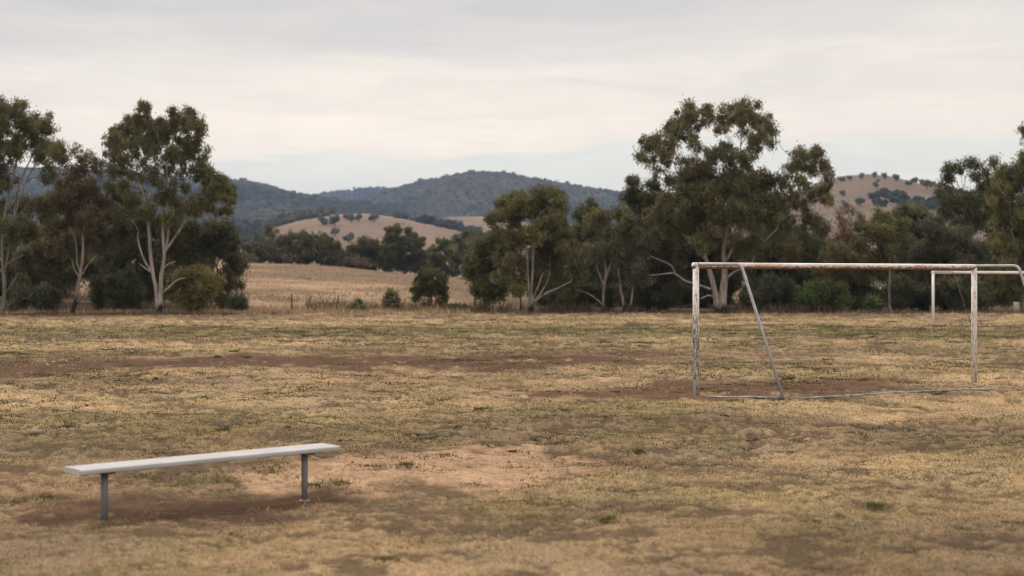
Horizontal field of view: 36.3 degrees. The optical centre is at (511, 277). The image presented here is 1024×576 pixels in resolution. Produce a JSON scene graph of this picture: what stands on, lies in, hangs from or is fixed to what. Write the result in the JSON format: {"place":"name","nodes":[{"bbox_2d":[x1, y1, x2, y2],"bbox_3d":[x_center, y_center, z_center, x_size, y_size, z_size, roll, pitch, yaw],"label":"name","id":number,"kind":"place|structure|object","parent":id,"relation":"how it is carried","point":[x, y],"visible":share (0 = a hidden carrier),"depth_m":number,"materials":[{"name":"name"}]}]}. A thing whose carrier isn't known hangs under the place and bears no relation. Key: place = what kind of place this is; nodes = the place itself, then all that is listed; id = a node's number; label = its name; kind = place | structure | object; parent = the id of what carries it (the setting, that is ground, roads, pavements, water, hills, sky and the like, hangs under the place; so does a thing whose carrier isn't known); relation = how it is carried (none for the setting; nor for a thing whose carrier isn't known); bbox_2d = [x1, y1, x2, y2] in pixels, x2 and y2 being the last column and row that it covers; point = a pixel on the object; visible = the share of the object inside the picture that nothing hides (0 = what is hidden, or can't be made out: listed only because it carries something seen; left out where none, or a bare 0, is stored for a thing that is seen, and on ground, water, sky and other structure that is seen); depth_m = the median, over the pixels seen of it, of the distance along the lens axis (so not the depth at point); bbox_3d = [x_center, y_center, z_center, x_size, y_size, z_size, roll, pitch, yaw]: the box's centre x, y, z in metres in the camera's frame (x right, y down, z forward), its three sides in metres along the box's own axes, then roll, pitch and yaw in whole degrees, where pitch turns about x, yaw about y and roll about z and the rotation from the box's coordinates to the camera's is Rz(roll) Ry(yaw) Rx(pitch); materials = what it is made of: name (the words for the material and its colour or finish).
{"place":"outdoors","nodes":[
{"label":"outdoors","id":0,"kind":"place"},
{"bbox_2d":[327,190,377,199],"bbox_3d":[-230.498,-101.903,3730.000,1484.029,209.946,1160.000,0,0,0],"label":"ridge","id":1,"kind":"structure","parent":0,"point":[352,196],"depth_m":3614.68,"materials":[{"name":"grey"}]},
{"bbox_2d":[204,214,567,278],"bbox_3d":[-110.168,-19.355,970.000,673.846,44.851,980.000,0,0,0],"label":"grassy hill","id":2,"kind":"structure","parent":0,"point":[364,225],"depth_m":862.84,"materials":[{"name":"beige plant"}]},
{"bbox_2d":[318,216,327,224],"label":"hill tree","id":3,"kind":"object","parent":2,"relation":"on","point":[322,220],"visible":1,"depth_m":865.22,"materials":[{"name":"green plant"}]},
{"bbox_2d":[329,214,339,225],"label":"hill tree","id":4,"kind":"object","parent":2,"relation":"on","point":[333,219],"visible":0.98,"depth_m":853.32,"materials":[{"name":"green plant"}]},
{"bbox_2d":[330,227,339,235],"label":"hill tree","id":5,"kind":"object","parent":2,"relation":"on","point":[334,231],"visible":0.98,"depth_m":793.01,"materials":[{"name":"green plant"}]},
{"bbox_2d":[342,232,354,241],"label":"hill tree","id":6,"kind":"object","parent":2,"relation":"on","point":[350,236],"visible":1,"depth_m":762.84,"materials":[{"name":"green plant"}]},
{"bbox_2d":[348,213,354,222],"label":"hill tree","id":7,"kind":"object","parent":2,"relation":"on","point":[351,217],"visible":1,"depth_m":875.28,"materials":[{"name":"green plant"}]},
{"bbox_2d":[354,213,362,221],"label":"hill tree","id":8,"kind":"object","parent":2,"relation":"on","point":[358,216],"visible":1,"depth_m":881.51,"materials":[{"name":"green plant"}]},
{"bbox_2d":[368,213,379,221],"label":"hill tree","id":9,"kind":"object","parent":2,"relation":"on","point":[373,216],"visible":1,"depth_m":886.82,"materials":[{"name":"green plant"}]},
{"bbox_2d":[443,216,532,247],"bbox_3d":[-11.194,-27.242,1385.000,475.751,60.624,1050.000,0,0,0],"label":"grassy hill","id":10,"kind":"structure","parent":0,"point":[472,220],"depth_m":1351.96,"materials":[{"name":"beige plant"}]},
{"bbox_2d":[0,258,1023,314],"bbox_3d":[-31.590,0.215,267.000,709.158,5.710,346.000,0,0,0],"label":"paddock hill","id":11,"kind":"structure","parent":0,"point":[306,286],"depth_m":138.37,"materials":[{"name":"beige plant"}]},
{"bbox_2d":[0,234,33,298],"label":"gum tree","id":12,"kind":"object","parent":11,"relation":"on","point":[10,276],"visible":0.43,"depth_m":112.78,"materials":[{"name":"green plant"}]},
{"bbox_2d":[0,94,70,311],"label":"gum tree","id":13,"kind":"object","parent":11,"relation":"on","point":[20,228],"visible":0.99,"depth_m":94.38,"materials":[{"name":"green plant"}]},
{"bbox_2d":[18,252,85,297],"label":"gum tree","id":14,"kind":"object","parent":11,"relation":"on","point":[36,280],"visible":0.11,"depth_m":114.98,"materials":[{"name":"green plant"}]},
{"bbox_2d":[9,213,103,303],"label":"gum tree","id":15,"kind":"object","parent":11,"relation":"on","point":[37,262],"visible":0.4,"depth_m":105.53,"materials":[{"name":"green plant"}]},
{"bbox_2d":[85,227,134,284],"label":"gum tree","id":16,"kind":"object","parent":11,"relation":"on","point":[101,272],"depth_m":112.14,"materials":[{"name":"green plant"}]},
{"bbox_2d":[88,159,206,276],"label":"gum tree","id":17,"kind":"object","parent":11,"relation":"on","point":[119,229],"visible":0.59,"depth_m":98.65,"materials":[{"name":"green plant"}]},
{"bbox_2d":[155,232,188,298],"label":"gum tree","id":18,"kind":"object","parent":11,"relation":"on","point":[175,265],"visible":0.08,"depth_m":113.86,"materials":[{"name":"green plant"}]},
{"bbox_2d":[243,251,258,262],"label":"gum tree","id":19,"kind":"object","parent":11,"relation":"on","point":[252,258],"visible":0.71,"depth_m":224.85,"materials":[{"name":"green plant"}]},
{"bbox_2d":[240,233,274,262],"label":"gum tree","id":20,"kind":"object","parent":11,"relation":"on","point":[260,247],"visible":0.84,"depth_m":230.76,"materials":[{"name":"green plant"}]},
{"bbox_2d":[262,221,280,262],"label":"gum tree","id":21,"kind":"object","parent":11,"relation":"on","point":[269,230],"visible":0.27,"depth_m":262.05,"materials":[{"name":"green plant"}]},
{"bbox_2d":[267,233,293,263],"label":"gum tree","id":22,"kind":"object","parent":11,"relation":"on","point":[282,255],"visible":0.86,"depth_m":233.75,"materials":[{"name":"green plant"}]},
{"bbox_2d":[278,228,321,264],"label":"gum tree","id":23,"kind":"object","parent":11,"relation":"on","point":[302,248],"visible":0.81,"depth_m":234.66,"materials":[{"name":"green plant"}]},
{"bbox_2d":[305,230,343,266],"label":"gum tree","id":24,"kind":"object","parent":11,"relation":"on","point":[328,245],"visible":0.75,"depth_m":236.80,"materials":[{"name":"green plant"}]},
{"bbox_2d":[333,248,344,265],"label":"gum tree","id":25,"kind":"object","parent":11,"relation":"on","point":[343,252],"visible":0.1,"depth_m":243.03,"materials":[{"name":"green plant"}]},
{"bbox_2d":[340,254,374,268],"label":"gum tree","id":26,"kind":"object","parent":11,"relation":"on","point":[354,262],"visible":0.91,"depth_m":235.94,"materials":[{"name":"green plant"}]},
{"bbox_2d":[342,234,386,270],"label":"gum tree","id":27,"kind":"object","parent":11,"relation":"on","point":[365,247],"visible":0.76,"depth_m":238.98,"materials":[{"name":"green plant"}]},
{"bbox_2d":[380,287,401,309],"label":"conifer shrub","id":28,"kind":"object","parent":11,"relation":"on","point":[390,300],"visible":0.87,"depth_m":99.73,"materials":[{"name":"green plant"}]},
{"bbox_2d":[377,222,430,273],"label":"gum tree","id":29,"kind":"object","parent":11,"relation":"on","point":[397,256],"visible":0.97,"depth_m":238.55,"materials":[{"name":"green plant"}]},
{"bbox_2d":[425,236,460,276],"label":"gum tree","id":30,"kind":"object","parent":11,"relation":"on","point":[447,248],"visible":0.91,"depth_m":245.42,"materials":[{"name":"green plant"}]},
{"bbox_2d":[447,227,479,278],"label":"gum tree","id":31,"kind":"object","parent":11,"relation":"on","point":[463,238],"visible":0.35,"depth_m":248.32,"materials":[{"name":"green plant"}]},
{"bbox_2d":[458,228,509,309],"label":"gum tree","id":32,"kind":"object","parent":11,"relation":"on","point":[478,268],"visible":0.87,"depth_m":96.62,"materials":[{"name":"green plant"}]},
{"bbox_2d":[481,177,591,312],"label":"gum tree","id":33,"kind":"object","parent":11,"relation":"on","point":[545,233],"visible":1,"depth_m":94.81,"materials":[{"name":"green plant"}]},
{"bbox_2d":[574,201,659,311],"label":"gum tree","id":34,"kind":"object","parent":11,"relation":"on","point":[614,250],"visible":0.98,"depth_m":96.24,"materials":[{"name":"green plant"}]},
{"bbox_2d":[809,238,874,294],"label":"gum tree","id":35,"kind":"object","parent":11,"relation":"on","point":[835,254],"visible":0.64,"depth_m":99.93,"materials":[{"name":"green plant"}]},
{"bbox_2d":[847,204,915,310],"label":"gum tree","id":36,"kind":"object","parent":11,"relation":"on","point":[883,230],"visible":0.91,"depth_m":97.97,"materials":[{"name":"green plant"}]},
{"bbox_2d":[904,212,986,310],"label":"gum tree","id":37,"kind":"object","parent":11,"relation":"on","point":[941,243],"visible":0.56,"depth_m":100.17,"materials":[{"name":"green plant"}]},
{"bbox_2d":[928,153,1006,238],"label":"gum tree","id":38,"kind":"object","parent":11,"relation":"on","point":[973,207],"visible":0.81,"depth_m":108.30,"materials":[{"name":"green plant"}]},
{"bbox_2d":[1013,302,1018,311],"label":"tree stump","id":39,"kind":"object","parent":11,"relation":"on","point":[1015,306],"visible":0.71,"depth_m":95.87,"materials":[{"name":"grey wood"}]},
{"bbox_2d":[0,310,1023,575],"bbox_3d":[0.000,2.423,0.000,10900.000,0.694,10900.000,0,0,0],"label":"ground","id":40,"kind":"structure","parent":0,"point":[262,494],"depth_m":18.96,"materials":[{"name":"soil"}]},
{"bbox_2d":[3,276,63,312],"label":"bush","id":41,"kind":"object","parent":40,"relation":"on","point":[42,296],"visible":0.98,"depth_m":93.37,"materials":[{"name":"green plant"}]},
{"bbox_2d":[39,140,113,312],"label":"gum tree","id":42,"kind":"object","parent":40,"relation":"on","point":[69,202],"visible":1,"depth_m":91.78,"materials":[{"name":"green plant"}]},
{"bbox_2d":[83,263,150,310],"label":"bush","id":43,"kind":"object","parent":40,"relation":"on","point":[120,289],"visible":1,"depth_m":96.39,"materials":[{"name":"green plant"}]},
{"bbox_2d":[98,216,174,304],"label":"gum tree","id":44,"kind":"object","parent":40,"relation":"on","point":[144,275],"visible":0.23,"depth_m":102.86,"materials":[{"name":"green plant"}]},
{"bbox_2d":[100,98,240,312],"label":"gum tree","id":45,"kind":"object","parent":40,"relation":"on","point":[155,138],"visible":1,"depth_m":91.15,"materials":[{"name":"green plant"}]},
{"bbox_2d":[163,261,226,312],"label":"bush","id":46,"kind":"object","parent":40,"relation":"on","point":[194,287],"visible":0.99,"depth_m":92.29,"materials":[{"name":"green plant"}]},
{"bbox_2d":[64,443,339,520],"bbox_3d":[-2.888,2.005,14.850,2.724,0.646,0.362,0,0,-39],"label":"bench","id":47,"kind":"object","parent":40,"relation":"on","point":[104,470],"visible":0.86,"depth_m":14.68,"materials":[{"name":"metal"}]},
{"bbox_2d":[168,213,249,308],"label":"gum tree","id":48,"kind":"object","parent":40,"relation":"on","point":[220,241],"visible":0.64,"depth_m":100.04,"materials":[{"name":"green plant"}]},
{"bbox_2d":[222,290,249,311],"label":"bush","id":49,"kind":"object","parent":40,"relation":"on","point":[239,300],"visible":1,"depth_m":95.72,"materials":[{"name":"green plant"}]},
{"bbox_2d":[346,297,366,310],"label":"bush","id":50,"kind":"object","parent":40,"relation":"on","point":[359,301],"visible":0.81,"depth_m":97.72,"materials":[{"name":"green plant"}]},
{"bbox_2d":[211,294,521,310],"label":"wire fence","id":51,"kind":"object","parent":40,"relation":"on","point":[383,296],"visible":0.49,"depth_m":98.94,"materials":[{"name":"brown metal"}]},
{"bbox_2d":[399,302,415,309],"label":"bush","id":52,"kind":"object","parent":40,"relation":"on","point":[401,305],"visible":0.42,"depth_m":98.06,"materials":[{"name":"green plant"}]},
{"bbox_2d":[408,265,450,307],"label":"tree","id":53,"kind":"object","parent":40,"relation":"on","point":[425,282],"visible":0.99,"depth_m":98.57,"materials":[{"name":"green plant"}]},
{"bbox_2d":[442,301,469,308],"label":"bush","id":54,"kind":"object","parent":40,"relation":"on","point":[461,304],"visible":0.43,"depth_m":99.04,"materials":[{"name":"green plant"}]},
{"bbox_2d":[521,219,580,305],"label":"gum tree","id":55,"kind":"object","parent":40,"relation":"on","point":[541,300],"visible":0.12,"depth_m":111.54,"materials":[{"name":"green plant"}]},
{"bbox_2d":[543,278,617,310],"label":"bush","id":56,"kind":"object","parent":40,"relation":"on","point":[594,290],"visible":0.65,"depth_m":99.55,"materials":[{"name":"green plant"}]},
{"bbox_2d":[568,192,601,257],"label":"gum tree","id":57,"kind":"object","parent":40,"relation":"on","point":[583,209],"visible":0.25,"depth_m":113.47,"materials":[{"name":"green plant"}]},
{"bbox_2d":[576,224,635,306],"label":"gum tree","id":58,"kind":"object","parent":40,"relation":"on","point":[590,280],"visible":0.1,"depth_m":110.34,"materials":[{"name":"green plant"}]},
{"bbox_2d":[614,172,690,310],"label":"gum tree","id":59,"kind":"object","parent":40,"relation":"on","point":[635,197],"visible":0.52,"depth_m":99.89,"materials":[{"name":"green plant"}]},
{"bbox_2d":[614,273,702,310],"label":"bush","id":60,"kind":"object","parent":40,"relation":"on","point":[677,294],"visible":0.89,"depth_m":98.51,"materials":[{"name":"green plant"}]},
{"bbox_2d":[660,219,744,307],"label":"gum tree","id":61,"kind":"object","parent":40,"relation":"on","point":[683,252],"visible":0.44,"depth_m":106.33,"materials":[{"name":"green plant"}]},
{"bbox_2d":[711,219,747,304],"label":"gum tree","id":62,"kind":"object","parent":40,"relation":"on","point":[732,236],"visible":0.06,"depth_m":114.99,"materials":[{"name":"green plant"}]},
{"bbox_2d":[632,94,838,312],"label":"gum tree","id":63,"kind":"object","parent":40,"relation":"on","point":[710,195],"visible":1,"depth_m":93.93,"materials":[{"name":"green plant"}]},
{"bbox_2d":[737,207,791,295],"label":"gum tree","id":64,"kind":"object","parent":40,"relation":"on","point":[744,287],"visible":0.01,"depth_m":114.01,"materials":[{"name":"green plant"}]},
{"bbox_2d":[732,269,801,310],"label":"bush","id":65,"kind":"object","parent":40,"relation":"on","point":[771,288],"visible":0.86,"depth_m":97.42,"materials":[{"name":"green plant"}]},
{"bbox_2d":[744,218,830,308],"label":"gum tree","id":66,"kind":"object","parent":40,"relation":"on","point":[814,246],"visible":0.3,"depth_m":103.57,"materials":[{"name":"green plant"}]},
{"bbox_2d":[810,216,838,257],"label":"gum tree","id":67,"kind":"object","parent":40,"relation":"on","point":[825,231],"visible":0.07,"depth_m":112.26,"materials":[{"name":"green plant"}]},
{"bbox_2d":[793,276,858,311],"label":"bush","id":68,"kind":"object","parent":40,"relation":"on","point":[827,292],"visible":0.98,"depth_m":95.40,"materials":[{"name":"green plant"}]},
{"bbox_2d":[823,200,866,307],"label":"gum tree","id":69,"kind":"object","parent":40,"relation":"on","point":[846,234],"visible":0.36,"depth_m":106.01,"materials":[{"name":"green plant"}]},
{"bbox_2d":[691,262,1023,399],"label":"football goal","id":70,"kind":"object","parent":40,"relation":"on","point":[697,266],"visible":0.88,"depth_m":29.47,"materials":[{"name":"white metal"}]},
{"bbox_2d":[845,275,887,309],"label":"bush","id":71,"kind":"object","parent":40,"relation":"on","point":[861,292],"visible":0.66,"depth_m":100.18,"materials":[{"name":"green plant"}]},
{"bbox_2d":[860,292,886,312],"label":"bush","id":72,"kind":"object","parent":40,"relation":"on","point":[871,302],"visible":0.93,"depth_m":95.80,"materials":[{"name":"green plant"}]},
{"bbox_2d":[866,232,921,287],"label":"gum tree","id":73,"kind":"object","parent":40,"relation":"on","point":[901,260],"visible":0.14,"depth_m":115.75,"materials":[{"name":"green plant"}]},
{"bbox_2d":[879,271,928,310],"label":"bush","id":74,"kind":"object","parent":40,"relation":"on","point":[905,290],"visible":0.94,"depth_m":99.08,"materials":[{"name":"green plant"}]},
{"bbox_2d":[890,199,934,278],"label":"gum tree","id":75,"kind":"object","parent":40,"relation":"on","point":[913,211],"visible":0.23,"depth_m":115.02,"materials":[{"name":"green plant"}]},
{"bbox_2d":[917,274,996,311],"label":"bush","id":76,"kind":"object","parent":40,"relation":"on","point":[947,293],"visible":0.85,"depth_m":97.15,"materials":[{"name":"green plant"}]},
{"bbox_2d":[945,216,986,279],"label":"gum tree","id":77,"kind":"object","parent":40,"relation":"on","point":[950,223],"depth_m":117.01,"materials":[{"name":"green plant"}]},
{"bbox_2d":[931,271,1023,326],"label":"football goal","id":78,"kind":"object","parent":40,"relation":"on","point":[954,273],"visible":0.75,"depth_m":68.88,"materials":[{"name":"white metal"}]},
{"bbox_2d":[976,200,1023,304],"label":"gum tree","id":79,"kind":"object","parent":40,"relation":"on","point":[985,248],"visible":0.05,"depth_m":115.20,"materials":[{"name":"green plant"}]},
{"bbox_2d":[978,121,1023,311],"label":"gum tree","id":80,"kind":"object","parent":40,"relation":"on","point":[1006,225],"visible":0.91,"depth_m":96.86,"materials":[{"name":"green plant"}]},
{"bbox_2d":[0,0,1023,195],"label":"sky","id":81,"kind":"structure","parent":0,"point":[304,96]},
{"bbox_2d":[731,174,991,283],"bbox_3d":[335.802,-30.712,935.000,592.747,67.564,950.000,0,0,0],"label":"grassy hill","id":82,"kind":"structure","parent":0,"point":[855,186],"depth_m":823.04,"materials":[{"name":"brown plant"}]},
{"bbox_2d":[855,197,864,205],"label":"hill tree","id":83,"kind":"object","parent":82,"relation":"on","point":[859,200],"visible":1,"depth_m":771.40,"materials":[{"name":"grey plant"}]},
{"bbox_2d":[873,179,879,187],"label":"hill tree","id":84,"kind":"object","parent":82,"relation":"on","point":[875,183],"visible":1,"depth_m":843.63,"materials":[{"name":"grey plant"}]},
{"bbox_2d":[892,174,899,181],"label":"hill tree","id":85,"kind":"object","parent":82,"relation":"on","point":[896,177],"visible":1,"depth_m":897.62,"materials":[{"name":"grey plant"}]},
{"bbox_2d":[905,179,912,184],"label":"hill tree","id":86,"kind":"object","parent":82,"relation":"on","point":[907,182],"visible":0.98,"depth_m":893.19,"materials":[{"name":"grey plant"}]},
{"bbox_2d":[921,179,933,187],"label":"hill tree","id":87,"kind":"object","parent":82,"relation":"on","point":[926,182],"visible":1,"depth_m":894.66,"materials":[{"name":"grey plant"}]},
{"bbox_3d":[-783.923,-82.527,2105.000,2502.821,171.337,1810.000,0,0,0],"label":"forest hill","id":88,"kind":"structure","parent":0,"visible":0},
{"bbox_2d":[0,166,974,255],"bbox_3d":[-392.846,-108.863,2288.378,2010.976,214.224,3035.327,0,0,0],"label":"hill forest","id":89,"kind":"object","parent":88,"relation":"on","point":[259,206],"visible":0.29,"depth_m":2071.57,"materials":[{"name":"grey plant"}]}
]}

